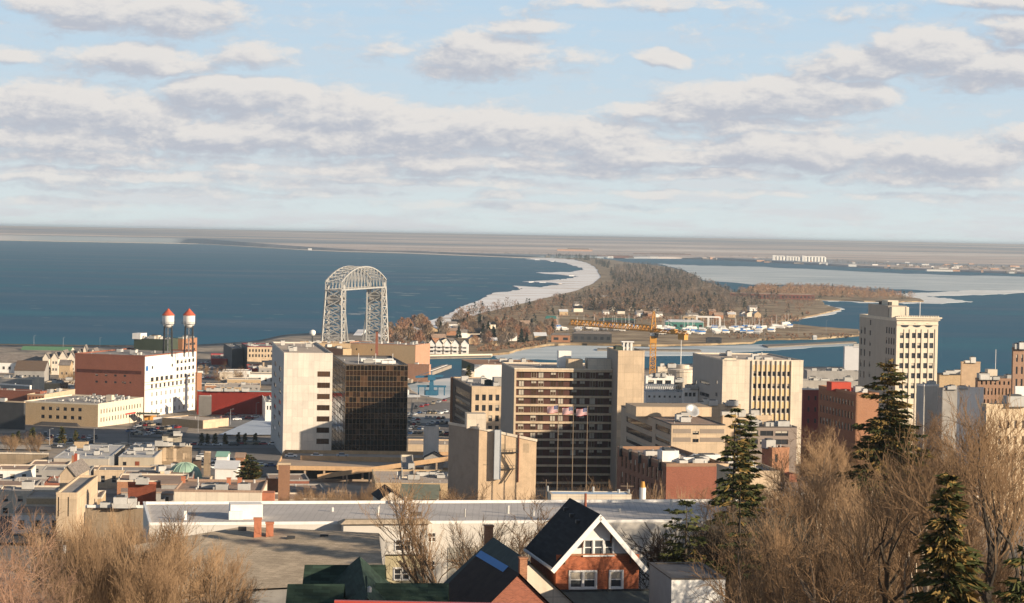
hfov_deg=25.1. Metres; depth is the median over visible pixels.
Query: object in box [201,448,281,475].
parking lot
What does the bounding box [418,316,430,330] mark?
bare tree
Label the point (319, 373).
window
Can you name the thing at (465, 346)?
harbour house
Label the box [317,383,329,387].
window
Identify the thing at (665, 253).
ore dock
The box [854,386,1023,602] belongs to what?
bare tree
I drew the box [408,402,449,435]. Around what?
parking lot
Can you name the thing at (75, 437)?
evergreen tree
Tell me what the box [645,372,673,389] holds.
hall storey
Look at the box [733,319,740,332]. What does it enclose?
sailboat
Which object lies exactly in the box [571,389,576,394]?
window
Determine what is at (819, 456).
bare tree
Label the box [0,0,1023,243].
sky
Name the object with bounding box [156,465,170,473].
store building
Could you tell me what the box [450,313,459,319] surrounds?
bare tree
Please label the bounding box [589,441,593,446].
window
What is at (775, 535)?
bare tree
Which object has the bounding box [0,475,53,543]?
road
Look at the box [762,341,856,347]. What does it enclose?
dock
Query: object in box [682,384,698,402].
hall storey
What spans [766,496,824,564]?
bare tree
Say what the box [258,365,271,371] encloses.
block
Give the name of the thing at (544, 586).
old house
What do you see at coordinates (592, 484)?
bare tree
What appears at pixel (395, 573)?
window
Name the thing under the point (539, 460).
window
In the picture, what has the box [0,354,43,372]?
resort building
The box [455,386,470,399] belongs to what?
window
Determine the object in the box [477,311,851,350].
ridge brush
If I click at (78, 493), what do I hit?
row building
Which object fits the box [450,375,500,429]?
office block
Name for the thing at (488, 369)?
arena
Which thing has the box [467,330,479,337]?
cottage
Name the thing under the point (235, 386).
block
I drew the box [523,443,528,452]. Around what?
blind window
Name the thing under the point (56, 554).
bare tree
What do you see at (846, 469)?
bare tree
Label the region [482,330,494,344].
bare tree
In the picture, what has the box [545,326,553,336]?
bare tree
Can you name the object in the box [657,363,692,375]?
hall storey
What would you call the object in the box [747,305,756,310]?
cottage
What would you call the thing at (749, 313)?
cottage
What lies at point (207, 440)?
conical tree
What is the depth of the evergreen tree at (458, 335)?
2219.94 m
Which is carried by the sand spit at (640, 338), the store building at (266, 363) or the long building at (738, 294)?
the long building at (738, 294)
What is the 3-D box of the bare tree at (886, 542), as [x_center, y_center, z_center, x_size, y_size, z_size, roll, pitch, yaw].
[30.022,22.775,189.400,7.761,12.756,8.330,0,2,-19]
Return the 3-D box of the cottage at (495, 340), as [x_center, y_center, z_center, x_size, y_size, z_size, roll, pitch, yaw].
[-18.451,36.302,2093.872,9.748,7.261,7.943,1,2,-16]
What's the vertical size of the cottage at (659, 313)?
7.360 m
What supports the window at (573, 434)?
in the apartment tower at (531, 392)
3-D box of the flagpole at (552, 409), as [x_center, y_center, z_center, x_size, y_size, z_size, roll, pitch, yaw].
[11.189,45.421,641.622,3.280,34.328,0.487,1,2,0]
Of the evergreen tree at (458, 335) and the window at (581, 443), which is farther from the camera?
the evergreen tree at (458, 335)
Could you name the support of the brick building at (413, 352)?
on the city ground at (204, 355)
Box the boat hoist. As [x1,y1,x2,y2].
[696,316,720,326]
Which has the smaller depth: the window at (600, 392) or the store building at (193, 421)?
the window at (600, 392)
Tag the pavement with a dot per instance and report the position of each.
(44, 447)
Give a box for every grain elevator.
[772,255,784,259]
[786,256,799,260]
[800,255,825,261]
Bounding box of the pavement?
[0,444,50,449]
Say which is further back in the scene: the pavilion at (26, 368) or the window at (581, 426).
the pavilion at (26, 368)
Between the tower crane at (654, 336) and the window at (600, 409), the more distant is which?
the tower crane at (654, 336)
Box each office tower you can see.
[271,340,332,453]
[858,300,941,466]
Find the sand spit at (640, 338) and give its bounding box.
[404,258,858,355]
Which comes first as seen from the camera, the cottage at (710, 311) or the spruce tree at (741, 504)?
the spruce tree at (741, 504)
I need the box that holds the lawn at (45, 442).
[19,439,52,443]
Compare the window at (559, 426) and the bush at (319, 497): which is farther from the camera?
the window at (559, 426)
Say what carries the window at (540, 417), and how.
in the apartment tower at (531, 392)
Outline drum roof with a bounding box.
[667,356,692,389]
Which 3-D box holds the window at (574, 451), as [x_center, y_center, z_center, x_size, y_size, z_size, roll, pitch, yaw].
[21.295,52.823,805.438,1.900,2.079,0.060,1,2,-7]
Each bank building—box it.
[154,439,191,464]
[193,456,201,470]
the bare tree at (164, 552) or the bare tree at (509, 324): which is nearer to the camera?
the bare tree at (164, 552)
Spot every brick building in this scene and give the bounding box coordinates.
[0,388,46,400]
[0,397,25,429]
[241,342,271,368]
[300,340,350,348]
[350,340,429,363]
[406,362,430,381]
[617,446,738,498]
[761,438,789,471]
[780,472,796,494]
[817,381,878,466]
[960,356,980,386]
[975,352,1010,402]
[979,394,1023,519]
[1011,341,1023,393]
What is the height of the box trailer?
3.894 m
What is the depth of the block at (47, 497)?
610.06 m
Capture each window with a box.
[18,520,24,528]
[35,520,40,529]
[316,427,328,432]
[316,439,328,443]
[317,371,329,376]
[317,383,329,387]
[317,394,329,398]
[317,405,329,409]
[317,416,328,421]
[394,568,400,579]
[395,540,400,550]
[402,569,408,579]
[428,533,435,541]
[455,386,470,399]
[455,395,469,408]
[455,404,468,415]
[455,413,464,423]
[501,444,504,451]
[518,398,523,403]
[518,406,523,411]
[518,415,523,420]
[518,423,522,428]
[519,372,523,377]
[519,380,523,385]
[519,389,523,394]
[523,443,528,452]
[530,415,535,420]
[530,424,535,429]
[530,432,535,437]
[531,372,536,377]
[531,380,536,385]
[531,389,535,394]
[531,398,535,403]
[531,406,535,411]
[536,458,609,486]
[537,424,542,429]
[537,432,542,437]
[537,441,542,446]
[537,449,541,454]
[538,372,543,377]
[538,380,543,386]
[538,389,543,394]
[538,398,542,403]
[538,406,542,411]
[538,415,542,420]
[549,441,554,446]
[549,449,554,454]
[550,381,555,386]
[550,389,555,394]
[550,398,555,403]
[550,415,554,420]
[550,424,554,429]
[550,432,554,437]
[551,372,555,377]
[557,424,562,429]
[557,432,562,437]
[558,372,563,377]
[558,381,563,386]
[558,389,563,394]
[570,441,575,446]
[570,450,575,455]
[570,572,581,587]
[571,381,576,386]
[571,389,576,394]
[571,398,576,403]
[571,424,575,429]
[571,432,575,437]
[572,372,576,377]
[578,441,583,446]
[578,450,583,455]
[579,398,584,403]
[579,424,583,429]
[580,372,584,377]
[580,381,584,386]
[584,540,591,553]
[584,572,595,587]
[589,407,594,412]
[589,415,594,420]
[589,424,594,429]
[589,433,593,438]
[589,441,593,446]
[589,450,593,455]
[590,372,595,377]
[590,381,594,386]
[590,390,594,395]
[590,398,594,403]
[594,540,602,553]
[597,415,602,420]
[597,424,602,429]
[597,433,601,438]
[597,441,601,446]
[597,450,601,455]
[598,373,603,378]
[598,381,602,386]
[598,390,602,395]
[598,398,602,403]
[598,407,602,412]
[605,540,612,552]
[610,572,621,587]
[626,437,647,445]
[627,417,651,431]
[627,427,651,442]
[656,424,669,433]
[656,434,669,444]
[700,379,708,384]
[700,392,708,397]
[760,431,772,435]
[775,431,787,435]
[775,439,787,443]
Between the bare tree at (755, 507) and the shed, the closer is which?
the bare tree at (755, 507)
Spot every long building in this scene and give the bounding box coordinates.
[730,292,749,295]
[750,293,813,299]
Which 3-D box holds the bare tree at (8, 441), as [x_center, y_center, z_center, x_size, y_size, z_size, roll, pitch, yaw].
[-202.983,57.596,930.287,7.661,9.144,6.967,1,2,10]
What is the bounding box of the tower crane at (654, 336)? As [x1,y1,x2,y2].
[568,311,688,373]
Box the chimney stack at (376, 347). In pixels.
[375,331,377,354]
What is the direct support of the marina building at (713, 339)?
on the sand spit at (640, 338)
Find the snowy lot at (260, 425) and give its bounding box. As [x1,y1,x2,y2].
[218,415,270,434]
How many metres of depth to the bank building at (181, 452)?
862.53 m
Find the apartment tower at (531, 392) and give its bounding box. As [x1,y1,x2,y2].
[501,350,612,486]
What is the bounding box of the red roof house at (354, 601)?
[334,600,484,602]
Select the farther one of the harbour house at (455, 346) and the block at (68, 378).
the harbour house at (455, 346)
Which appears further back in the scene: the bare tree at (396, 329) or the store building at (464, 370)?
the bare tree at (396, 329)
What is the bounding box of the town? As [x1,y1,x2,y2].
[546,255,1021,273]
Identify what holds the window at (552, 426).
in the apartment tower at (531, 392)
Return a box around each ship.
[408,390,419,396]
[925,269,952,271]
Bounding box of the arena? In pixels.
[461,358,535,379]
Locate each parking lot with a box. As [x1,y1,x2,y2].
[26,430,127,444]
[129,421,188,436]
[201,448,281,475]
[202,364,245,382]
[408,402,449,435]
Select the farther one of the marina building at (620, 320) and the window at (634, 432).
the marina building at (620, 320)
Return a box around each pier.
[354,329,380,336]
[408,365,451,382]
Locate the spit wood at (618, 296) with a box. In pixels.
[453,253,819,322]
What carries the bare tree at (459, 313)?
on the sand spit at (640, 338)
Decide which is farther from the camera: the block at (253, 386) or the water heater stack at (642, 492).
the block at (253, 386)
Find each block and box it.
[0,464,35,478]
[0,478,40,486]
[0,480,59,515]
[12,504,55,533]
[15,477,48,484]
[25,393,142,426]
[26,490,105,504]
[30,460,70,474]
[42,465,93,476]
[44,475,59,484]
[58,377,74,381]
[91,465,98,474]
[96,465,155,487]
[117,472,188,494]
[124,469,194,478]
[132,333,182,350]
[143,496,771,588]
[150,462,177,469]
[178,335,196,371]
[205,383,229,389]
[216,384,240,390]
[219,370,242,380]
[222,369,251,376]
[227,377,260,387]
[230,382,259,390]
[250,372,271,383]
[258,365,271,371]
[266,473,308,483]
[275,492,307,500]
[290,484,323,497]
[401,455,414,477]
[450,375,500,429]
[692,350,803,463]
[843,343,858,370]
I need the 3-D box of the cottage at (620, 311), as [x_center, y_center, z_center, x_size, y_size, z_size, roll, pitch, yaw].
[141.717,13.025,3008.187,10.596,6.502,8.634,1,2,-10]
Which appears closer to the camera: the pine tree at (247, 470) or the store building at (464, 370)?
the pine tree at (247, 470)
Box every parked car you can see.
[64,442,72,446]
[134,430,142,434]
[228,441,238,445]
[244,440,252,444]
[265,462,276,466]
[285,453,296,456]
[311,453,322,455]
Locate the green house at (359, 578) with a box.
[286,556,448,602]
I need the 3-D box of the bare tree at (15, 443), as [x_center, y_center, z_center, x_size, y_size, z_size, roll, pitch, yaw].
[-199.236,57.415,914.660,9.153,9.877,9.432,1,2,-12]
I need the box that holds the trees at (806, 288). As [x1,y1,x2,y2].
[738,282,914,298]
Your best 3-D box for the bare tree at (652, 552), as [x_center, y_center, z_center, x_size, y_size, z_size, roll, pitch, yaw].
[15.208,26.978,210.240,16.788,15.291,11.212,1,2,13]
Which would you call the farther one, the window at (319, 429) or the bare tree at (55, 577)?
the window at (319, 429)
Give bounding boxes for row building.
[56,475,97,537]
[59,458,90,488]
[85,495,142,553]
[128,475,155,504]
[174,476,274,500]
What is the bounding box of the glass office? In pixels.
[331,353,407,450]
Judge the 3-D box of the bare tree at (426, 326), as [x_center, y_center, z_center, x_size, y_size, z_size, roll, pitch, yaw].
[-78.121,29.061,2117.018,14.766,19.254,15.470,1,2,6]
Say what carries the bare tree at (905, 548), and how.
on the city ground at (204, 355)
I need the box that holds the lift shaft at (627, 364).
[607,341,644,489]
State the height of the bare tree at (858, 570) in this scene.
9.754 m
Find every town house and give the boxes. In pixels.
[121,488,161,500]
[160,479,180,500]
[161,489,173,500]
[780,482,832,509]
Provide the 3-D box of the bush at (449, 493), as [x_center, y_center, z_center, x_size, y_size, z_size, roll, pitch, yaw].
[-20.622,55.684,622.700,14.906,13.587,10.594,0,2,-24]
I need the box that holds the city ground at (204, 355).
[0,333,1023,602]
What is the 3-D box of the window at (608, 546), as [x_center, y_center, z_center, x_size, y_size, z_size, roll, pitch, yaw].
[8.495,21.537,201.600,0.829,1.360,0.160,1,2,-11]
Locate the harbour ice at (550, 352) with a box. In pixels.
[493,343,853,359]
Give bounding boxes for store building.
[0,374,44,389]
[0,383,31,388]
[0,452,48,463]
[27,388,74,399]
[44,379,67,389]
[54,440,124,464]
[105,442,161,465]
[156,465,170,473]
[162,415,228,428]
[195,370,202,411]
[211,354,226,364]
[223,343,242,367]
[247,364,271,371]
[262,360,271,365]
[262,395,270,420]
[266,477,277,491]
[323,344,351,354]
[462,368,474,376]
[548,487,631,499]
[716,460,780,505]
[800,387,818,474]
[804,367,857,378]
[916,380,938,464]
[936,384,956,468]
[937,369,960,386]
[956,385,983,483]
[1014,386,1023,395]
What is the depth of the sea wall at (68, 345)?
1961.18 m
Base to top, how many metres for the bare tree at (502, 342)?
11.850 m
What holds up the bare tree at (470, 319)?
on the sand spit at (640, 338)
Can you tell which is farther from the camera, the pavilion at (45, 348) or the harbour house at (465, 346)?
the harbour house at (465, 346)
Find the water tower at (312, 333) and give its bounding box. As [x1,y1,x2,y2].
[309,330,315,341]
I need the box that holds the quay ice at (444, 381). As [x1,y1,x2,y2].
[408,378,450,398]
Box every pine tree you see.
[233,454,263,479]
[655,498,726,573]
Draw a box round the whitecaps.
[76,258,509,330]
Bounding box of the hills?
[0,226,1023,273]
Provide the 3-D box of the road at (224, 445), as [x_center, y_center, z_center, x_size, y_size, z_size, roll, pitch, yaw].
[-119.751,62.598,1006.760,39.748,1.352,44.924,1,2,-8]
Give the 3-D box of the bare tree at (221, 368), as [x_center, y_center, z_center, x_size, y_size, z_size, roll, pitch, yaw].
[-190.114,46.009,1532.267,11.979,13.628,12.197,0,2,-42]
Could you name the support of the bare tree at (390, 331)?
on the sand spit at (640, 338)
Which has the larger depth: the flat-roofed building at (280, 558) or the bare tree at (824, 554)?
the flat-roofed building at (280, 558)
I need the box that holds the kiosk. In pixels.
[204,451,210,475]
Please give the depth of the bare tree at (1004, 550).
149.82 m
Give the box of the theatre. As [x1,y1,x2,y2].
[448,412,536,499]
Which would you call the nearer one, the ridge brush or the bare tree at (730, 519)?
the bare tree at (730, 519)
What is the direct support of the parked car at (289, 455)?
on the parking deck
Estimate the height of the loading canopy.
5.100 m
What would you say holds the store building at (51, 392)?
on the city ground at (204, 355)
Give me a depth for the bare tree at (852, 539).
157.08 m
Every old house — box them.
[371,484,403,500]
[400,484,440,499]
[444,524,573,602]
[449,551,548,602]
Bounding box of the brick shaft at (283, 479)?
[278,462,290,500]
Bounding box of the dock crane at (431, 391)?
[415,371,445,395]
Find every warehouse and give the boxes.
[75,348,195,416]
[197,387,270,414]
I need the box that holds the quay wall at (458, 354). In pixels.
[430,354,491,355]
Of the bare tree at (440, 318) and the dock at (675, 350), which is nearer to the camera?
the dock at (675, 350)
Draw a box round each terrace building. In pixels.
[372,469,447,499]
[407,439,448,451]
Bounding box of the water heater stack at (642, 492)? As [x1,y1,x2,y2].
[639,481,645,498]
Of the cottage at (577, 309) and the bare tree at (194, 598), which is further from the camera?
the cottage at (577, 309)
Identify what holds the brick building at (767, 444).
on the city ground at (204, 355)
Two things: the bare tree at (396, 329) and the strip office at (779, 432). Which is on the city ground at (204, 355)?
the strip office at (779, 432)
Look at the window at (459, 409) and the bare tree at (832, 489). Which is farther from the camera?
the window at (459, 409)
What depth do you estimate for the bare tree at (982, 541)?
208.69 m
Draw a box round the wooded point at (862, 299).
[742,286,923,302]
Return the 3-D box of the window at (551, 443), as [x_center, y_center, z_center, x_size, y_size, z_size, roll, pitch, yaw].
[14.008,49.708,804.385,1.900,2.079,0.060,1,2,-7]
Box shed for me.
[199,395,211,415]
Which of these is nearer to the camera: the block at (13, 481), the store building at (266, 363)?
the block at (13, 481)
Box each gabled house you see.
[42,352,52,374]
[51,351,60,374]
[59,349,69,360]
[68,351,76,371]
[83,344,88,351]
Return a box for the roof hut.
[162,430,182,441]
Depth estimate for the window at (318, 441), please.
949.95 m
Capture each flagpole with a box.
[547,403,558,490]
[562,404,573,490]
[576,406,587,484]
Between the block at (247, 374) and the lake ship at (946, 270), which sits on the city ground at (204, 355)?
the block at (247, 374)
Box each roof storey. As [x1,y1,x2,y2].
[696,398,740,422]
[720,409,771,450]
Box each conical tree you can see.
[198,433,204,444]
[205,433,210,442]
[211,433,217,444]
[222,433,228,443]
[236,432,241,443]
[242,433,247,441]
[252,433,259,444]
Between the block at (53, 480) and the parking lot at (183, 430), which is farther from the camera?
the parking lot at (183, 430)
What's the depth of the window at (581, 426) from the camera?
805.62 m
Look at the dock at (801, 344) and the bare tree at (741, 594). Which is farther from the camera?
the dock at (801, 344)
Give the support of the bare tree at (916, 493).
on the city ground at (204, 355)
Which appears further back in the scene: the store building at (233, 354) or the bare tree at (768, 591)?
the store building at (233, 354)
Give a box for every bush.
[284,493,303,500]
[286,490,317,500]
[292,484,318,500]
[292,489,327,500]
[325,486,356,500]
[336,488,372,500]
[353,490,367,500]
[355,487,398,500]
[365,484,383,497]
[437,482,459,499]
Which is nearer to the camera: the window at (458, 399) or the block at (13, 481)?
the block at (13, 481)
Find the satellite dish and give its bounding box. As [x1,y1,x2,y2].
[686,404,698,418]
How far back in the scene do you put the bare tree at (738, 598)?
145.26 m
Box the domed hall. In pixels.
[170,462,211,478]
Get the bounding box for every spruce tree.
[703,408,757,582]
[715,480,761,602]
[729,414,768,583]
[835,359,934,540]
[900,472,993,602]
[991,544,1023,602]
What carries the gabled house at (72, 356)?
on the city ground at (204, 355)
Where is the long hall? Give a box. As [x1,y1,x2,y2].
[803,375,857,387]
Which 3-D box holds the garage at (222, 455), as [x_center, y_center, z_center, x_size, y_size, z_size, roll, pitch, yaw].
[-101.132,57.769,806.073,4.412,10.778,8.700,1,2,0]
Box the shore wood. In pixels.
[411,249,1022,269]
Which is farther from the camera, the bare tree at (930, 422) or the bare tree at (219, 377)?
the bare tree at (219, 377)
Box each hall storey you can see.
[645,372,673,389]
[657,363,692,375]
[674,377,683,389]
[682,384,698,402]
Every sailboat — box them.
[699,318,706,330]
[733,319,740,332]
[746,321,753,333]
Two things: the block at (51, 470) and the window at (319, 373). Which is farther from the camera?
the window at (319, 373)
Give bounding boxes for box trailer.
[153,417,180,424]
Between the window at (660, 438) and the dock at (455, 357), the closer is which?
the window at (660, 438)
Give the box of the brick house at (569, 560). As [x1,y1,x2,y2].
[523,493,648,602]
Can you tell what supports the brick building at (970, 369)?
on the city ground at (204, 355)
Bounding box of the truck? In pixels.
[144,415,155,421]
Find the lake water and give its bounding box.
[0,241,1023,384]
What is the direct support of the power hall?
on the hills
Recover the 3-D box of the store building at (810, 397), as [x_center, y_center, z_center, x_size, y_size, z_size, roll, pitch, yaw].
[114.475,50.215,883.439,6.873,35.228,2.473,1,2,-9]
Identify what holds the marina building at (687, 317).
on the sand spit at (640, 338)
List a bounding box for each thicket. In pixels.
[711,551,820,602]
[750,563,808,602]
[789,555,881,602]
[865,588,919,602]
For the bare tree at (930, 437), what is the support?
on the city ground at (204, 355)
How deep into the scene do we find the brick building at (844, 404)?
774.08 m
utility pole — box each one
[57,539,67,571]
[540,479,552,499]
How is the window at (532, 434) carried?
in the apartment tower at (531, 392)
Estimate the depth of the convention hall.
1012.92 m
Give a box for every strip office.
[620,403,725,461]
[733,419,796,472]
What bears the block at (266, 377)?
on the city ground at (204, 355)
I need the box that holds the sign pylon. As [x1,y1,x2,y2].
[72,453,78,462]
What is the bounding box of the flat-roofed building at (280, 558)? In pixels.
[125,517,384,602]
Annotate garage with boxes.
[214,460,240,479]
[215,451,230,459]
[234,452,246,466]
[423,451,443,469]
[649,562,725,602]
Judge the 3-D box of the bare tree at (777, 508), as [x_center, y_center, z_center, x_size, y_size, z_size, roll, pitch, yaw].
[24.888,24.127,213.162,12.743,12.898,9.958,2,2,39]
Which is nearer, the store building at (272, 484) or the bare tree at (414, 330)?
the store building at (272, 484)
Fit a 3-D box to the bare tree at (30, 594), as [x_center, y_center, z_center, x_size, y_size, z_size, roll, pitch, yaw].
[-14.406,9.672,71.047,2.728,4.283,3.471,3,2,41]
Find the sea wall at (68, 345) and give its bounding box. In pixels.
[0,344,133,346]
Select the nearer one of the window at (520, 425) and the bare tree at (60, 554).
the bare tree at (60, 554)
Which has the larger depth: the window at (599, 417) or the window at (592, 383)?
the window at (599, 417)
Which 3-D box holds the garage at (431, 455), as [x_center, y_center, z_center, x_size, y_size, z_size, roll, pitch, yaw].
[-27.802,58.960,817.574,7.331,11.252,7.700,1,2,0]
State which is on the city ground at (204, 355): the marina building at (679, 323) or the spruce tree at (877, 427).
the spruce tree at (877, 427)
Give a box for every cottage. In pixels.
[430,334,446,342]
[437,338,451,345]
[445,328,456,334]
[446,321,456,325]
[456,329,467,337]
[466,335,476,343]
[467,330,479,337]
[482,321,496,328]
[486,337,497,345]
[533,332,546,340]
[558,309,567,314]
[571,306,582,311]
[616,309,624,313]
[634,310,643,316]
[655,311,662,316]
[685,313,698,315]
[707,309,715,314]
[712,312,722,318]
[726,312,735,317]
[745,311,752,316]
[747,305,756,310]
[752,311,760,317]
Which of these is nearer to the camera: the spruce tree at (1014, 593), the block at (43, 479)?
the spruce tree at (1014, 593)
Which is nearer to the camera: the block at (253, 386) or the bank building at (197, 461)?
the bank building at (197, 461)
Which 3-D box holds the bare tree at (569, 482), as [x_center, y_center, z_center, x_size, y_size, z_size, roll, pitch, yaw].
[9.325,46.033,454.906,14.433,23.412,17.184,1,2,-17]
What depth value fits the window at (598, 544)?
201.47 m
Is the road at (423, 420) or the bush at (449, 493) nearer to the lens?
the bush at (449, 493)
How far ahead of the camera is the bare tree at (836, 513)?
212.34 m
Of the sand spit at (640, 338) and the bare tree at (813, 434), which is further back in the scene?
the sand spit at (640, 338)
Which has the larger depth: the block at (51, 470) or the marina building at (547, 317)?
the marina building at (547, 317)
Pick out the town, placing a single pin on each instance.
(900, 266)
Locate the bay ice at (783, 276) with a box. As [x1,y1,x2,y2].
[662,264,1023,290]
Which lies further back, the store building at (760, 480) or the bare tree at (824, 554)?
the store building at (760, 480)
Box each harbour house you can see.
[429,339,434,353]
[435,339,442,353]
[444,339,450,353]
[452,339,458,353]
[461,339,468,353]
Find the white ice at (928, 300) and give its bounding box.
[800,290,1023,318]
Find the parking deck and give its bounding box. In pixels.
[276,450,447,483]
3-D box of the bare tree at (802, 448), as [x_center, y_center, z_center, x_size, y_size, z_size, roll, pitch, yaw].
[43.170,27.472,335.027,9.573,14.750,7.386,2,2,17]
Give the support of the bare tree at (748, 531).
on the city ground at (204, 355)
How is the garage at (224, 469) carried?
on the city ground at (204, 355)
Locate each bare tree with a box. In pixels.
[0,435,19,451]
[0,478,47,589]
[0,507,122,602]
[0,508,62,602]
[0,543,44,602]
[1,434,17,451]
[5,550,85,602]
[10,518,87,580]
[17,430,38,452]
[17,575,58,602]
[24,432,43,452]
[27,437,43,452]
[29,534,140,602]
[29,569,105,602]
[31,529,102,578]
[32,541,115,595]
[35,504,189,602]
[43,559,80,601]
[44,524,127,582]
[46,530,74,564]
[54,374,74,383]
[55,526,172,602]
[56,507,140,546]
[59,555,140,602]
[60,367,74,377]
[70,515,192,556]
[87,531,191,602]
[90,510,170,560]
[91,526,192,575]
[91,528,197,600]
[112,541,193,602]
[134,501,220,597]
[135,562,186,602]
[137,539,219,602]
[150,528,239,602]
[152,515,207,598]
[184,539,271,602]
[186,562,262,602]
[191,546,255,602]
[199,364,210,375]
[211,367,229,382]
[216,361,229,371]
[233,365,247,376]
[238,591,255,602]
[358,468,476,582]
[380,327,396,341]
[389,333,400,341]
[392,325,403,336]
[396,317,409,327]
[397,321,407,329]
[403,325,415,339]
[404,317,413,326]
[407,327,417,341]
[408,314,415,326]
[412,330,425,342]
[413,314,424,329]
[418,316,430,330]
[420,323,433,338]
[422,490,451,499]
[435,316,445,328]
[437,324,446,333]
[437,514,523,569]
[439,511,550,569]
[441,322,449,335]
[441,479,493,499]
[448,497,592,572]
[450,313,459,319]
[457,309,463,318]
[460,320,468,328]
[467,315,474,325]
[470,334,480,345]
[481,335,488,343]
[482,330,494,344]
[496,327,508,337]
[497,335,505,344]
[497,488,541,499]
[498,320,505,330]
[500,332,509,343]
[503,321,513,331]
[507,328,514,340]
[511,326,520,336]
[511,478,555,499]
[522,327,530,336]
[528,322,535,337]
[533,478,578,499]
[535,320,545,331]
[542,319,550,331]
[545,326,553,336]
[546,317,557,327]
[546,477,623,497]
[605,479,638,498]
[621,518,761,596]
[628,479,669,498]
[646,480,698,498]
[655,500,832,596]
[682,522,826,602]
[684,485,706,498]
[689,486,727,547]
[692,502,742,560]
[710,580,759,602]
[716,478,800,525]
[721,503,855,602]
[723,489,803,524]
[725,557,764,602]
[728,490,826,596]
[738,466,806,518]
[744,518,804,600]
[745,555,847,602]
[754,521,895,602]
[756,445,834,509]
[758,478,833,597]
[760,487,801,510]
[765,476,839,537]
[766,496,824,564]
[772,484,833,540]
[774,441,836,496]
[786,417,862,471]
[789,425,854,483]
[791,459,867,550]
[792,439,838,494]
[792,467,864,563]
[793,477,853,520]
[793,487,832,538]
[793,537,847,602]
[798,496,910,602]
[799,462,849,508]
[802,480,869,546]
[809,459,838,491]
[812,437,987,602]
[814,436,852,488]
[818,540,899,602]
[819,496,877,563]
[819,530,871,571]
[822,440,868,475]
[826,517,871,562]
[827,486,877,553]
[829,479,913,600]
[831,441,869,482]
[835,453,913,522]
[837,460,855,483]
[840,429,936,496]
[843,515,935,601]
[845,511,911,581]
[851,497,914,585]
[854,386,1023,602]
[856,552,975,602]
[866,466,986,602]
[866,487,904,534]
[870,521,919,595]
[871,471,970,574]
[878,494,919,589]
[882,409,950,471]
[901,411,950,476]
[903,493,1002,573]
[908,478,937,523]
[910,452,971,506]
[914,388,1023,599]
[917,452,943,474]
[918,536,1002,601]
[928,427,995,475]
[955,515,1011,588]
[959,498,990,532]
[967,461,992,510]
[970,540,1023,602]
[976,547,1020,602]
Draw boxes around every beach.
[0,240,537,257]
[404,258,600,338]
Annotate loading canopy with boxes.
[136,412,159,419]
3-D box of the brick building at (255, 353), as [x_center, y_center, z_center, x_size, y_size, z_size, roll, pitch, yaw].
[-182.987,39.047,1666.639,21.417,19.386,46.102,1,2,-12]
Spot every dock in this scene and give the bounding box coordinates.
[430,355,491,358]
[597,255,632,257]
[597,348,700,351]
[633,253,690,254]
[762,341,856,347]
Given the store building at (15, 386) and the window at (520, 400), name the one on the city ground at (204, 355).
the store building at (15, 386)
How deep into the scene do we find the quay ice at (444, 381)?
1527.15 m
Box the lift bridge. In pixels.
[321,266,388,341]
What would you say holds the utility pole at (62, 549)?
on the city ground at (204, 355)
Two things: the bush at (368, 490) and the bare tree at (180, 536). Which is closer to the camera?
the bare tree at (180, 536)
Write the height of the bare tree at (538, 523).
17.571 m
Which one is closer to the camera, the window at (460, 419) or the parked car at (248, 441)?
the window at (460, 419)
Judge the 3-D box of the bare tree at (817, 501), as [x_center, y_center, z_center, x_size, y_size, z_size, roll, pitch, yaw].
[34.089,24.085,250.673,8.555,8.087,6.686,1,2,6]
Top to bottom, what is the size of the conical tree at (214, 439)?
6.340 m
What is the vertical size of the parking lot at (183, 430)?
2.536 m
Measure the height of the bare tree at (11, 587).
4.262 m
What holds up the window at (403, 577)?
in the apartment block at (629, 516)
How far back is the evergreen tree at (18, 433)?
991.26 m
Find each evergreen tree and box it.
[16,431,20,442]
[28,427,35,443]
[57,426,66,442]
[72,430,79,441]
[455,325,461,337]
[465,364,471,376]
[518,328,524,341]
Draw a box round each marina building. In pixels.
[545,316,556,327]
[551,333,569,341]
[572,331,611,342]
[599,318,635,324]
[664,319,703,329]
[682,315,700,320]
[706,337,721,342]
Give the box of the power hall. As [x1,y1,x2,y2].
[557,248,592,250]
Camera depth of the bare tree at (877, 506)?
227.74 m
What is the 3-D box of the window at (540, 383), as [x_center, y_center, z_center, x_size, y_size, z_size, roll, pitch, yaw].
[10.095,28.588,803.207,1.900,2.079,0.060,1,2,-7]
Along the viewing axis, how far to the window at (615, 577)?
201.86 m
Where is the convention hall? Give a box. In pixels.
[644,384,682,402]
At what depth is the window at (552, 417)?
804.05 m
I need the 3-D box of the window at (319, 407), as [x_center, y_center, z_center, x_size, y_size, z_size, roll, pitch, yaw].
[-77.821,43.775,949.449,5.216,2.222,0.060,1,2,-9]
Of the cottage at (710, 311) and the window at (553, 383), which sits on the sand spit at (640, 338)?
the cottage at (710, 311)
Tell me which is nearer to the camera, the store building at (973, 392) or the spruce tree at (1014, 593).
the spruce tree at (1014, 593)
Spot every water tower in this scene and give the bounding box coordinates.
[161,308,175,356]
[182,308,194,356]
[309,330,315,341]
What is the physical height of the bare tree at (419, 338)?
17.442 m
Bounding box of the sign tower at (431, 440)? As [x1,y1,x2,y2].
[423,426,438,456]
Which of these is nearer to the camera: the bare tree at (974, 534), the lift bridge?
the bare tree at (974, 534)
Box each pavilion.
[14,360,49,380]
[21,346,74,350]
[58,360,73,377]
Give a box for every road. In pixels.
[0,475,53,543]
[192,442,275,447]
[222,414,261,426]
[410,413,449,422]

